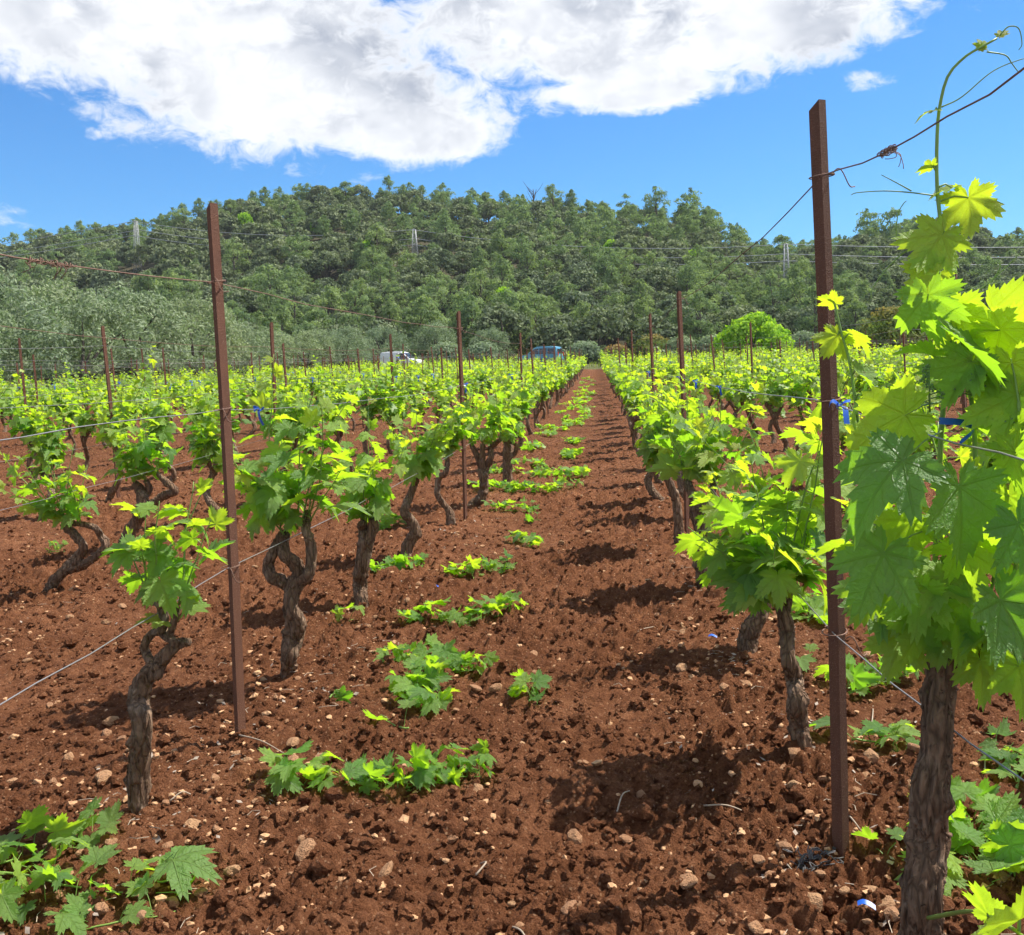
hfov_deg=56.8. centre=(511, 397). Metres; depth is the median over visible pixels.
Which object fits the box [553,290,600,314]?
holm oak
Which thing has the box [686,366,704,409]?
grape vine
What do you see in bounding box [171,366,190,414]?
grape vine
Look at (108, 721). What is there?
stone
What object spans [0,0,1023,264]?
sky
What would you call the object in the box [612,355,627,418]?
grape vine
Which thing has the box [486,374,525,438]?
grape vine
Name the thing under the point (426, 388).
grape vine
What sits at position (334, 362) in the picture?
olive tree
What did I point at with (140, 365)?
trellis wire
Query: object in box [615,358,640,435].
grape vine
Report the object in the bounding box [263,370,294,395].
grape vine
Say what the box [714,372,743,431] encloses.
grape vine
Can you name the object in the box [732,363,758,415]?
grape vine
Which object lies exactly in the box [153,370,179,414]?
grape vine
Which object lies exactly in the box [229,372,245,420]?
grape vine
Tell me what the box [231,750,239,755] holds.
stone
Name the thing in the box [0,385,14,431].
grape vine
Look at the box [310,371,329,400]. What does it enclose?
grape vine
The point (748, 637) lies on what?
grape vine
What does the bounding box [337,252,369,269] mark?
holm oak
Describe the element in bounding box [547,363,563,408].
grape vine
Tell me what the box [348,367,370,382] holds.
grape vine
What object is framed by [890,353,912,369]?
grape vine
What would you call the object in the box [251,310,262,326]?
pine tree
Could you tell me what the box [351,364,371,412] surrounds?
grape vine
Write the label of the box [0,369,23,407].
grape vine
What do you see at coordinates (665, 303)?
holm oak
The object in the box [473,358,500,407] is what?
grape vine
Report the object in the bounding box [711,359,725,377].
grape vine
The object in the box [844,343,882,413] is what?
grape vine
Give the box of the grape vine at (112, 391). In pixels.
[98,374,116,405]
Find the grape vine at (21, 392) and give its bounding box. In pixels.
[3,382,39,414]
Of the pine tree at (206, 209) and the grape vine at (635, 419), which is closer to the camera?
the grape vine at (635, 419)
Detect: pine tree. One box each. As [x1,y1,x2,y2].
[8,272,30,292]
[14,256,44,279]
[23,228,38,244]
[41,267,75,286]
[58,225,75,235]
[74,220,87,238]
[74,226,87,242]
[82,221,102,243]
[95,233,104,241]
[123,217,148,235]
[128,220,147,237]
[130,275,149,294]
[133,269,158,296]
[141,219,148,233]
[150,270,183,300]
[154,280,178,304]
[155,213,166,228]
[155,287,172,302]
[159,216,172,227]
[160,207,183,227]
[162,267,183,294]
[170,264,191,294]
[172,270,203,302]
[174,207,194,231]
[177,202,191,222]
[189,258,205,285]
[202,200,218,219]
[208,304,236,327]
[213,199,222,209]
[219,199,237,215]
[221,238,251,275]
[224,299,251,318]
[230,307,257,325]
[236,277,260,315]
[242,190,262,206]
[248,272,260,288]
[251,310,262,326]
[252,263,290,316]
[255,264,271,308]
[256,288,283,328]
[258,310,282,335]
[258,321,276,333]
[261,293,299,332]
[263,197,279,221]
[270,186,290,209]
[270,264,302,293]
[272,284,308,338]
[275,305,296,331]
[280,232,310,271]
[289,263,310,294]
[292,308,340,350]
[293,320,315,364]
[295,182,315,203]
[296,234,313,256]
[299,300,321,324]
[300,272,313,293]
[309,280,322,294]
[311,284,345,317]
[317,288,349,318]
[332,187,344,201]
[333,181,356,203]
[337,313,363,366]
[338,285,373,315]
[348,277,376,320]
[349,238,370,271]
[357,245,385,279]
[359,306,375,325]
[364,264,398,288]
[365,222,392,268]
[369,249,388,277]
[372,283,399,319]
[378,175,398,197]
[380,300,401,336]
[381,257,399,287]
[386,284,406,306]
[395,294,444,357]
[396,184,411,214]
[397,249,416,284]
[399,287,438,316]
[410,299,448,342]
[411,194,420,207]
[414,298,440,317]
[416,184,429,199]
[420,273,449,314]
[424,243,440,252]
[427,308,455,338]
[428,192,437,201]
[430,186,450,207]
[431,271,451,287]
[434,192,450,207]
[434,212,461,251]
[435,182,456,205]
[445,278,457,314]
[445,285,486,339]
[446,303,482,351]
[451,294,492,351]
[451,300,463,319]
[461,266,500,308]
[465,246,489,273]
[477,192,492,221]
[479,192,496,204]
[482,256,513,289]
[487,228,512,263]
[487,252,504,270]
[487,262,506,289]
[491,276,528,316]
[491,290,527,358]
[497,190,510,207]
[501,196,517,217]
[507,233,536,277]
[507,302,536,355]
[510,247,538,288]
[515,303,535,355]
[518,276,542,320]
[519,194,530,213]
[521,289,552,330]
[534,258,559,289]
[536,296,562,345]
[538,231,569,271]
[541,183,564,209]
[548,280,571,309]
[548,311,566,341]
[554,197,567,205]
[554,232,577,248]
[558,282,579,308]
[564,189,583,212]
[569,300,596,341]
[571,303,579,316]
[577,205,585,214]
[580,199,594,214]
[581,244,603,262]
[586,204,596,212]
[586,242,605,263]
[590,247,622,298]
[592,282,623,307]
[597,200,608,215]
[601,262,622,285]
[604,207,617,226]
[607,247,633,287]
[613,254,634,286]
[614,291,630,305]
[619,242,635,272]
[623,253,646,287]
[624,205,639,225]
[627,297,655,342]
[629,278,654,323]
[639,186,670,224]
[639,249,665,268]
[648,310,667,339]
[660,205,671,221]
[665,307,696,339]
[676,265,698,297]
[677,260,706,291]
[680,259,708,288]
[681,243,714,272]
[682,291,723,340]
[686,279,720,311]
[695,260,712,286]
[699,205,717,222]
[701,244,720,268]
[701,253,723,281]
[703,270,739,313]
[710,254,729,283]
[711,209,722,232]
[716,258,742,291]
[720,283,745,308]
[726,283,748,305]
[734,262,754,296]
[734,274,756,304]
[743,281,775,304]
[752,241,764,255]
[754,269,794,317]
[759,238,768,256]
[759,265,789,304]
[776,276,815,310]
[780,261,791,278]
[780,262,805,305]
[787,258,809,276]
[792,241,805,252]
[793,255,813,277]
[793,283,817,332]
[804,263,833,305]
[833,270,857,296]
[833,274,843,294]
[834,277,859,296]
[835,299,869,345]
[838,269,861,293]
[839,290,859,333]
[855,279,881,318]
[862,227,879,237]
[877,269,897,290]
[903,216,917,231]
[958,257,975,290]
[961,285,980,300]
[964,249,985,275]
[967,255,1000,285]
[971,280,986,287]
[982,275,1004,293]
[1006,233,1020,243]
[1011,227,1023,241]
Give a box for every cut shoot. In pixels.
[0,796,123,864]
[0,836,194,897]
[0,852,93,925]
[43,872,175,934]
[45,539,67,552]
[136,845,222,901]
[258,739,462,795]
[329,685,353,704]
[330,603,364,621]
[362,698,417,728]
[367,512,412,530]
[369,551,428,571]
[373,633,471,673]
[384,666,459,715]
[396,739,496,788]
[397,595,480,626]
[403,639,499,690]
[441,548,517,578]
[463,590,528,621]
[467,478,519,488]
[481,496,539,511]
[488,463,523,473]
[500,479,562,492]
[504,530,543,546]
[507,668,552,704]
[511,456,537,463]
[519,439,540,450]
[520,465,555,477]
[524,441,545,447]
[525,510,539,521]
[533,458,546,466]
[535,423,558,429]
[543,428,557,435]
[551,466,565,474]
[553,475,583,487]
[559,425,569,429]
[559,447,583,457]
[561,436,581,442]
[561,464,590,477]
[562,420,573,426]
[564,419,584,425]
[565,437,585,443]
[565,450,578,458]
[573,400,586,403]
[574,416,587,421]
[577,409,590,413]
[579,413,593,417]
[790,582,827,624]
[795,643,818,671]
[809,715,920,751]
[813,653,919,695]
[851,825,905,853]
[894,775,1023,895]
[976,717,1023,788]
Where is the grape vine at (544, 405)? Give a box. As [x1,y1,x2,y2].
[526,359,551,409]
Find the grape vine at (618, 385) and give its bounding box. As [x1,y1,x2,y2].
[613,367,635,416]
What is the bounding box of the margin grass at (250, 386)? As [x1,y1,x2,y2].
[5,356,717,408]
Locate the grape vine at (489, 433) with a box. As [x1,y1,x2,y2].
[451,377,519,505]
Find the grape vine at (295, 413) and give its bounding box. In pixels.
[245,373,314,470]
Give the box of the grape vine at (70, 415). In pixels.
[58,387,87,454]
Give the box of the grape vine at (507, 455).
[478,376,529,481]
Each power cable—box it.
[1,235,1023,264]
[3,221,1023,248]
[3,230,1023,257]
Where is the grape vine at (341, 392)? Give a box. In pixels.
[322,372,349,425]
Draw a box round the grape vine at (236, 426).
[202,364,251,463]
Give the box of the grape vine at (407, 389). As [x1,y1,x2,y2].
[380,357,420,447]
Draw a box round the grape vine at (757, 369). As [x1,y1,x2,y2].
[749,353,771,402]
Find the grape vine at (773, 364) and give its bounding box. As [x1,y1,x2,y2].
[754,341,791,407]
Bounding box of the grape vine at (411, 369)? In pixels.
[402,360,416,381]
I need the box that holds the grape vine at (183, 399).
[178,385,187,416]
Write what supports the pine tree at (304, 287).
on the ground at (606, 501)
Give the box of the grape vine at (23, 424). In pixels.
[0,381,57,480]
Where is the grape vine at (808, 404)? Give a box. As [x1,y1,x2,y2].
[794,354,812,415]
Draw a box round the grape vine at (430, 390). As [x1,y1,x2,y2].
[424,374,447,416]
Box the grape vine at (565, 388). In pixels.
[552,362,567,395]
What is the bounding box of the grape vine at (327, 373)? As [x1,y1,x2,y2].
[316,363,337,386]
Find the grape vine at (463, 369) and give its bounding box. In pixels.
[449,354,468,382]
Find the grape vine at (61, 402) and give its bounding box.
[35,371,75,441]
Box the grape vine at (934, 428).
[883,367,963,513]
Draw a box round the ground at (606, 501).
[0,213,1023,934]
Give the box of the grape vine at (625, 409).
[623,357,646,414]
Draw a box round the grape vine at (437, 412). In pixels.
[431,380,454,431]
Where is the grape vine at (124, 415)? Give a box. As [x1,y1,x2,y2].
[93,345,156,501]
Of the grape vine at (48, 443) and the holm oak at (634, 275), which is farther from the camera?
the holm oak at (634, 275)
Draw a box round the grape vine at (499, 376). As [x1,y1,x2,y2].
[496,368,502,390]
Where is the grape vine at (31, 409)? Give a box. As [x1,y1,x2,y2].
[5,394,44,459]
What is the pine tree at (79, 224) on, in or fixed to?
on the ground at (606, 501)
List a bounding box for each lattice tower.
[133,221,141,273]
[412,229,417,255]
[783,243,788,278]
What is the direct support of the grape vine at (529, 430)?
on the ground at (606, 501)
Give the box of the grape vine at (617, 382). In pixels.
[608,353,630,409]
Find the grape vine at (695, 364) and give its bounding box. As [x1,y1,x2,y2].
[679,357,708,407]
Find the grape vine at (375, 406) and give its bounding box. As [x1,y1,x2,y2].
[348,350,417,455]
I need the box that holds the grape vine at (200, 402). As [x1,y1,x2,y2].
[179,379,217,471]
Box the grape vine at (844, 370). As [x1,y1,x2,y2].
[837,354,852,395]
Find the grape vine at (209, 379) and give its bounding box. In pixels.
[197,364,217,395]
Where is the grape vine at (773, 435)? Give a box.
[746,365,787,443]
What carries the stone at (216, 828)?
on the ground at (606, 501)
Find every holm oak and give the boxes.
[6,314,23,323]
[16,277,46,295]
[57,235,73,242]
[60,282,80,295]
[77,241,93,248]
[88,267,125,287]
[89,285,111,298]
[107,281,138,295]
[112,228,136,242]
[129,270,160,290]
[174,264,207,283]
[183,274,210,299]
[183,301,212,318]
[198,285,238,304]
[203,265,238,283]
[224,289,267,319]
[225,281,242,290]
[236,273,258,286]
[239,322,258,331]
[244,268,260,275]
[250,255,279,269]
[257,263,284,279]
[272,287,304,312]
[278,202,294,222]
[282,255,321,279]
[296,304,329,323]
[297,293,332,312]
[304,250,345,278]
[311,277,341,292]
[311,287,343,304]
[317,251,348,276]
[318,312,356,326]
[321,322,367,358]
[325,200,339,204]
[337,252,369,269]
[337,271,353,284]
[340,279,369,299]
[342,269,374,286]
[346,280,382,302]
[352,199,368,207]
[353,286,387,313]
[354,312,374,324]
[359,318,397,354]
[363,198,372,206]
[369,322,410,351]
[375,301,404,323]
[381,282,414,305]
[394,271,425,290]
[398,308,448,335]
[399,257,443,286]
[404,335,439,356]
[406,297,447,315]
[414,283,449,305]
[420,246,458,273]
[438,292,460,311]
[449,197,474,207]
[450,251,475,274]
[450,273,469,290]
[460,277,489,299]
[469,301,530,361]
[475,268,500,283]
[477,202,497,222]
[482,303,497,345]
[491,263,515,284]
[502,205,516,217]
[507,269,543,289]
[515,278,550,294]
[522,250,562,291]
[525,321,581,348]
[528,199,553,217]
[531,313,574,345]
[534,279,579,307]
[536,315,587,350]
[544,272,565,281]
[553,206,568,212]
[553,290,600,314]
[558,269,602,297]
[560,253,594,274]
[561,261,600,283]
[571,306,626,348]
[574,302,617,345]
[587,311,630,345]
[596,282,625,301]
[600,287,631,302]
[600,306,634,345]
[608,303,623,308]
[621,285,657,306]
[624,301,652,343]
[624,313,684,341]
[627,267,649,285]
[634,266,678,300]
[648,291,671,310]
[649,261,678,271]
[651,264,680,298]
[651,298,694,314]
[654,285,684,298]
[656,294,676,310]
[657,303,694,333]
[682,293,713,317]
[684,312,710,342]
[696,290,736,309]
[696,310,749,337]
[698,216,719,229]
[703,303,769,339]
[705,280,730,290]
[725,268,753,286]
[745,269,786,295]
[748,280,781,303]
[752,295,791,310]
[752,303,782,318]
[756,322,792,340]
[774,304,817,332]
[776,311,807,333]
[780,277,815,301]
[790,293,815,306]
[791,304,834,333]
[833,258,872,278]
[835,301,881,332]
[837,296,865,308]
[855,281,888,292]
[855,284,891,302]
[856,272,896,291]
[861,290,903,316]
[867,268,907,291]
[871,260,909,278]
[884,303,901,309]
[885,264,907,285]
[941,264,970,285]
[963,264,992,286]
[971,269,1012,286]
[974,230,987,244]
[974,288,987,293]
[980,293,988,307]
[986,275,1011,286]
[988,267,1023,280]
[1002,259,1023,273]
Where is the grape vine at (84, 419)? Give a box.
[65,387,106,472]
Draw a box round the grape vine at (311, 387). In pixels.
[302,364,326,396]
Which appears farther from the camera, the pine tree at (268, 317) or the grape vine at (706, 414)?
the pine tree at (268, 317)
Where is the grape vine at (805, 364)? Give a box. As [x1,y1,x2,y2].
[793,355,816,377]
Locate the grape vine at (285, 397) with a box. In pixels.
[263,375,307,413]
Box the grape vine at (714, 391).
[710,363,728,416]
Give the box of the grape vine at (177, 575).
[100,477,235,814]
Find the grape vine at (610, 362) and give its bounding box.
[600,350,618,393]
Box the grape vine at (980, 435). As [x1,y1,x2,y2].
[955,398,1009,489]
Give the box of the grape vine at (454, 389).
[437,372,457,407]
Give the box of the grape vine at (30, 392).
[19,378,40,407]
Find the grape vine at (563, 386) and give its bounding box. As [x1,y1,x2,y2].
[556,361,567,393]
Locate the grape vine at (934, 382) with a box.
[905,354,940,444]
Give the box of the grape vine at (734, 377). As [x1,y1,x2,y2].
[722,360,749,420]
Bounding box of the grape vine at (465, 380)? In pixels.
[454,366,476,405]
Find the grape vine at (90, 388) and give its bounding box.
[72,367,107,402]
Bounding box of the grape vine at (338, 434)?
[320,375,365,471]
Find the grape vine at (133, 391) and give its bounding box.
[106,375,146,462]
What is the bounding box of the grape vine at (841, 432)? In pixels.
[811,377,862,485]
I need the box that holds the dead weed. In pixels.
[783,845,843,871]
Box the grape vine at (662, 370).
[657,357,675,383]
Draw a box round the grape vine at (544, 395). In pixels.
[534,367,556,427]
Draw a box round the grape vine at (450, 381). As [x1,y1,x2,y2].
[434,364,456,423]
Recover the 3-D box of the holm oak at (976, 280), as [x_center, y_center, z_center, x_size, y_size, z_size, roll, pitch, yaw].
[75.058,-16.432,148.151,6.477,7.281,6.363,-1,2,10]
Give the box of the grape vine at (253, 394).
[243,372,264,420]
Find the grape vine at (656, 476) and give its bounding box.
[628,360,676,483]
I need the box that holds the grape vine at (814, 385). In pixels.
[808,362,852,415]
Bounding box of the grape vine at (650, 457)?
[633,374,698,543]
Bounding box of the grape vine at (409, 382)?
[395,367,422,413]
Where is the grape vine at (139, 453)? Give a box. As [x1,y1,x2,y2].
[96,392,182,542]
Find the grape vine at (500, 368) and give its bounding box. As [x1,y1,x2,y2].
[489,361,508,376]
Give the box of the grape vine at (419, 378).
[406,367,427,399]
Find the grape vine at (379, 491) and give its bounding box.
[314,397,412,609]
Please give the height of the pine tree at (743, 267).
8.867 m
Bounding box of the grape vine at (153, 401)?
[130,371,167,455]
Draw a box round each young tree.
[237,212,252,224]
[309,222,326,233]
[362,239,375,256]
[463,228,477,241]
[490,286,510,302]
[603,239,619,259]
[688,247,700,259]
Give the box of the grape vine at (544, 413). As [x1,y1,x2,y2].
[524,365,545,419]
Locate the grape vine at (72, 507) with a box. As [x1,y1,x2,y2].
[0,443,109,591]
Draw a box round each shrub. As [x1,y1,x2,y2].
[424,341,468,364]
[462,341,501,361]
[564,340,602,363]
[597,344,633,362]
[629,334,668,358]
[661,335,697,355]
[693,333,717,356]
[791,330,818,354]
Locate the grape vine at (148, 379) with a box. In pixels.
[129,368,158,397]
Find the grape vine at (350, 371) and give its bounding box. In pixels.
[335,362,358,389]
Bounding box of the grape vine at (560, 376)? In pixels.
[542,358,566,405]
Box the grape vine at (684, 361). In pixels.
[670,352,689,369]
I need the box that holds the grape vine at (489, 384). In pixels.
[478,360,496,394]
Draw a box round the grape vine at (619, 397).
[603,361,620,400]
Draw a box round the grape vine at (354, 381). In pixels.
[330,369,357,430]
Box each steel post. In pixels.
[16,363,20,395]
[18,338,30,453]
[32,354,39,441]
[84,361,88,410]
[101,326,119,497]
[110,348,116,398]
[141,349,146,402]
[162,348,169,420]
[207,202,245,731]
[250,352,254,417]
[269,322,278,472]
[282,343,290,445]
[303,352,306,385]
[329,346,333,384]
[357,348,364,427]
[389,334,394,433]
[402,344,406,403]
[431,347,434,375]
[440,347,443,418]
[455,347,458,393]
[456,311,467,520]
[468,349,470,369]
[519,333,523,445]
[530,338,535,415]
[543,344,548,414]
[617,338,621,404]
[624,343,627,412]
[630,330,634,418]
[648,314,654,402]
[676,291,689,533]
[689,335,694,397]
[710,334,718,411]
[721,339,724,368]
[746,336,748,369]
[749,322,753,428]
[809,99,848,860]
[902,332,905,373]
[955,274,967,435]
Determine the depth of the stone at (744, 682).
3.75 m
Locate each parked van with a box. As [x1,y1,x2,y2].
[380,351,421,366]
[519,346,564,364]
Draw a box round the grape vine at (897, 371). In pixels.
[882,358,903,383]
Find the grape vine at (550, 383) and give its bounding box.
[519,356,558,422]
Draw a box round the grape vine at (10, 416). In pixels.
[0,368,26,437]
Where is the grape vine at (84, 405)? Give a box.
[70,383,88,416]
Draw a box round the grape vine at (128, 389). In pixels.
[112,377,136,425]
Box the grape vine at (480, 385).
[465,367,488,397]
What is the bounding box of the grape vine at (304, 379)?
[295,369,314,400]
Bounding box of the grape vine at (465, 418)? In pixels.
[430,381,481,524]
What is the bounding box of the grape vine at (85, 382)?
[76,380,120,411]
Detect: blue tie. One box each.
[253,405,263,425]
[829,399,849,423]
[939,417,977,445]
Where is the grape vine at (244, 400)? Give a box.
[230,369,266,436]
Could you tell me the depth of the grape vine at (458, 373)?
35.55 m
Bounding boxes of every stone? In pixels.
[6,778,17,782]
[15,897,25,903]
[23,658,32,662]
[49,777,56,785]
[55,890,66,898]
[63,752,73,759]
[65,614,73,619]
[75,849,82,858]
[94,902,108,914]
[95,770,111,779]
[97,773,110,784]
[101,620,110,624]
[102,716,118,725]
[102,728,111,735]
[105,837,117,845]
[116,735,126,741]
[117,603,126,608]
[136,910,146,922]
[162,799,169,805]
[162,841,173,848]
[165,896,178,906]
[183,818,200,828]
[194,887,207,896]
[210,773,219,780]
[212,824,219,833]
[223,865,240,876]
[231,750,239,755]
[242,757,252,761]
[286,737,298,746]
[287,754,298,760]
[295,838,315,861]
[297,806,308,811]
[298,835,305,843]
[378,860,393,876]
[447,835,458,843]
[470,684,481,692]
[473,784,482,791]
[488,683,501,692]
[507,901,515,906]
[515,921,524,927]
[560,900,581,915]
[567,829,581,844]
[619,834,632,843]
[636,789,644,797]
[675,663,686,671]
[679,873,697,890]
[719,683,728,690]
[739,680,750,684]
[748,920,764,934]
[752,854,765,863]
[764,870,774,877]
[776,841,794,853]
[787,780,798,787]
[788,747,800,759]
[807,893,822,912]
[814,870,825,877]
[818,775,830,781]
[838,886,849,894]
[862,771,871,777]
[862,885,877,890]
[862,918,871,923]
[863,651,873,657]
[863,748,878,762]
[877,895,895,906]
[883,906,899,921]
[907,743,919,751]
[987,871,1003,885]
[999,870,1011,882]
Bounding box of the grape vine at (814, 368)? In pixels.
[806,356,819,407]
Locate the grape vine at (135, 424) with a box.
[114,387,140,436]
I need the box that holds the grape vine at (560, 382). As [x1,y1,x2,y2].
[542,361,573,405]
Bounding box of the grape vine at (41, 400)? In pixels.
[28,380,59,428]
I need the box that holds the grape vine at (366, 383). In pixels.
[355,374,377,420]
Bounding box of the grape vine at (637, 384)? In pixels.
[606,366,660,456]
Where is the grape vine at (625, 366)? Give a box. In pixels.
[620,349,660,421]
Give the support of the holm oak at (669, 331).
on the ground at (606, 501)
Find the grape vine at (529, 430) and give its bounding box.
[516,368,546,434]
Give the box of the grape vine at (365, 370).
[361,360,381,394]
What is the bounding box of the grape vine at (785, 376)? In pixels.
[772,357,796,408]
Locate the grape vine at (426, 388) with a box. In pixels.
[421,372,440,408]
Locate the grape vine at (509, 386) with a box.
[485,360,520,468]
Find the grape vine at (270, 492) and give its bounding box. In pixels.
[213,354,371,678]
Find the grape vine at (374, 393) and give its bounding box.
[365,366,390,423]
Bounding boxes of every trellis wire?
[0,254,547,351]
[0,361,572,440]
[0,367,458,398]
[0,367,502,408]
[0,390,480,510]
[0,441,473,704]
[2,326,557,353]
[2,355,464,365]
[2,390,416,461]
[8,357,424,365]
[9,364,449,388]
[11,355,476,360]
[12,357,409,368]
[12,363,426,385]
[25,360,467,386]
[28,345,512,356]
[115,354,506,363]
[126,366,445,384]
[613,67,1023,349]
[614,363,1023,460]
[627,318,890,349]
[638,358,889,367]
[674,329,920,350]
[709,484,1023,781]
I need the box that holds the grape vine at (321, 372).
[308,355,338,399]
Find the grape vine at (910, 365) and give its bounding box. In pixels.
[896,353,927,376]
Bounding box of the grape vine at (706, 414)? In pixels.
[652,362,720,514]
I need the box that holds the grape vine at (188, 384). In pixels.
[178,368,217,441]
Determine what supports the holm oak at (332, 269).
on the ground at (606, 501)
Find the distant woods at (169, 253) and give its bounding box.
[0,184,1023,289]
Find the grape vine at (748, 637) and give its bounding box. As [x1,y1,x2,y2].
[688,415,823,653]
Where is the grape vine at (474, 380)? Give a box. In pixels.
[465,361,483,407]
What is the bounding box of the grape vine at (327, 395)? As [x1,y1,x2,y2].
[302,376,339,438]
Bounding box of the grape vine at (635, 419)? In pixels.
[623,363,646,440]
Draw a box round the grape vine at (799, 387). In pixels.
[774,359,819,458]
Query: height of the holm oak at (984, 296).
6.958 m
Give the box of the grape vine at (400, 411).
[366,375,415,453]
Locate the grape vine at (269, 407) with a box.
[252,376,272,416]
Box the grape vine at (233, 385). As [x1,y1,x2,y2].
[208,379,244,439]
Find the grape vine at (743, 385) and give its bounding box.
[732,360,760,435]
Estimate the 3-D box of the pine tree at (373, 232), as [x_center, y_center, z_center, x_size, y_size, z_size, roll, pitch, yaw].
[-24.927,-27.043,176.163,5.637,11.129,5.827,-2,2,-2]
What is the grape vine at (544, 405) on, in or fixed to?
on the ground at (606, 501)
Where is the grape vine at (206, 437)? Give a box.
[166,386,237,510]
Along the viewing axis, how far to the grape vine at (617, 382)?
24.50 m
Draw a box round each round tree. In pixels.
[710,311,795,357]
[851,305,933,351]
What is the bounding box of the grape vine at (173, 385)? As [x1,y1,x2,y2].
[162,369,194,420]
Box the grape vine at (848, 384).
[842,373,861,419]
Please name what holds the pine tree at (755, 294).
on the ground at (606, 501)
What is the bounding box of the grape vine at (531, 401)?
[489,363,542,449]
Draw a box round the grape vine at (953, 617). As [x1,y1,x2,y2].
[810,25,1023,934]
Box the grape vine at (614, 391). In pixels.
[608,362,620,397]
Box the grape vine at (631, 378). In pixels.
[622,359,659,449]
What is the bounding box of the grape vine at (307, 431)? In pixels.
[292,391,330,481]
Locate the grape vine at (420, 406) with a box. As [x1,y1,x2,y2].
[402,372,431,431]
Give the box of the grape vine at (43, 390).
[34,380,52,408]
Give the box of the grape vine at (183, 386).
[180,376,204,431]
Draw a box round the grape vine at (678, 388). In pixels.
[641,379,686,413]
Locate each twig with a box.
[169,791,190,801]
[239,734,283,752]
[475,861,486,875]
[512,926,524,934]
[616,790,629,811]
[704,804,741,810]
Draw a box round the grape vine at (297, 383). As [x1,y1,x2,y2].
[288,369,305,392]
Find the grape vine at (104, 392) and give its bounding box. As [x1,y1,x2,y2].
[95,376,113,416]
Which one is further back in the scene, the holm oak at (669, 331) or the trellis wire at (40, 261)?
the holm oak at (669, 331)
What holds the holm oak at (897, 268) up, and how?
on the ground at (606, 501)
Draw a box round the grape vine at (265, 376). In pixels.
[251,365,302,447]
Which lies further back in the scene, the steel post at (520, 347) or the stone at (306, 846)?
the steel post at (520, 347)
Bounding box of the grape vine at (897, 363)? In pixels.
[860,340,921,390]
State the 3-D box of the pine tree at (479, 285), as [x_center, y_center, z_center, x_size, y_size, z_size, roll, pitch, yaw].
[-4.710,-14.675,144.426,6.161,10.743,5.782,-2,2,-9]
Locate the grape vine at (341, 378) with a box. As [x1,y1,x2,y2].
[334,368,350,401]
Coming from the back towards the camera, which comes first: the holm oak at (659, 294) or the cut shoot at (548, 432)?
the holm oak at (659, 294)
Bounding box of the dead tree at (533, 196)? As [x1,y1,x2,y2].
[522,180,542,218]
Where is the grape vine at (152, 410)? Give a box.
[132,378,181,481]
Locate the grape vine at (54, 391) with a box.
[52,378,63,420]
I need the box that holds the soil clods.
[0,433,1023,934]
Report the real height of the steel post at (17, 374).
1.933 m
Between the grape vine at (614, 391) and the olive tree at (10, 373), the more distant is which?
the olive tree at (10, 373)
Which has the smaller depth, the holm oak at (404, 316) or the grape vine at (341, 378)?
the grape vine at (341, 378)
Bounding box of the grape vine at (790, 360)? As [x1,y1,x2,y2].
[776,348,806,410]
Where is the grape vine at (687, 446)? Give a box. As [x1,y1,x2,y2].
[638,368,769,588]
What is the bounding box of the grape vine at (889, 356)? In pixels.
[880,349,894,384]
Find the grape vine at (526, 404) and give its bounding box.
[491,366,542,460]
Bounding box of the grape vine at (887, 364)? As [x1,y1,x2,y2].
[870,356,888,386]
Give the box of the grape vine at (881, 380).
[858,349,894,390]
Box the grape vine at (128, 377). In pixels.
[110,366,140,394]
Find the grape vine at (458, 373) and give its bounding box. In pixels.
[453,365,467,393]
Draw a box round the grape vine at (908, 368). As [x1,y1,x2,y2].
[896,354,932,389]
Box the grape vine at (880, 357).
[870,345,893,370]
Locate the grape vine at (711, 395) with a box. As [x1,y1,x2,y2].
[704,362,726,407]
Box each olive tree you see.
[0,266,83,377]
[0,275,129,394]
[0,288,167,388]
[0,309,58,383]
[0,317,33,377]
[1,349,71,381]
[13,322,90,376]
[42,310,153,382]
[48,281,216,379]
[101,330,148,378]
[116,323,196,379]
[138,290,258,377]
[159,331,228,373]
[186,318,282,374]
[208,326,290,380]
[234,326,304,372]
[257,331,304,367]
[277,326,337,368]
[290,329,341,365]
[306,328,359,366]
[318,324,374,364]
[354,325,412,361]
[406,319,466,355]
[468,326,515,356]
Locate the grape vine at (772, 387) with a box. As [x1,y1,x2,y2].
[754,349,801,451]
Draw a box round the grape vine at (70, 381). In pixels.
[60,362,89,428]
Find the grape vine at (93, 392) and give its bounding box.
[88,376,117,448]
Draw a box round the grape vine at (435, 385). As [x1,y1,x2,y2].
[428,367,444,406]
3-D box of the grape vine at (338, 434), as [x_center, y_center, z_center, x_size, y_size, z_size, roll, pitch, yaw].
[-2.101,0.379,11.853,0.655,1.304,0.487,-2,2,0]
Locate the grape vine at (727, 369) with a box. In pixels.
[723,360,734,381]
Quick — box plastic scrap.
[857,899,875,909]
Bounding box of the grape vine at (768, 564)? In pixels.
[674,368,858,749]
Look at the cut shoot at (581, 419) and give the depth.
20.79 m
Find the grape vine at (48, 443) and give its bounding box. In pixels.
[18,390,80,520]
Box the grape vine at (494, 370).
[483,365,497,394]
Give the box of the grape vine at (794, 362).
[783,351,807,369]
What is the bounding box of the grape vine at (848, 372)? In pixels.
[837,358,857,386]
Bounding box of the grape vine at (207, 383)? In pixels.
[198,368,217,399]
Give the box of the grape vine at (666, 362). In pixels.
[662,355,674,380]
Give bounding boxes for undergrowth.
[4,225,900,377]
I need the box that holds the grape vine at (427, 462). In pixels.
[379,395,469,556]
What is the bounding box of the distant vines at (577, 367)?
[15,340,956,404]
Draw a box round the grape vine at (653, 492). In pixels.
[639,358,680,500]

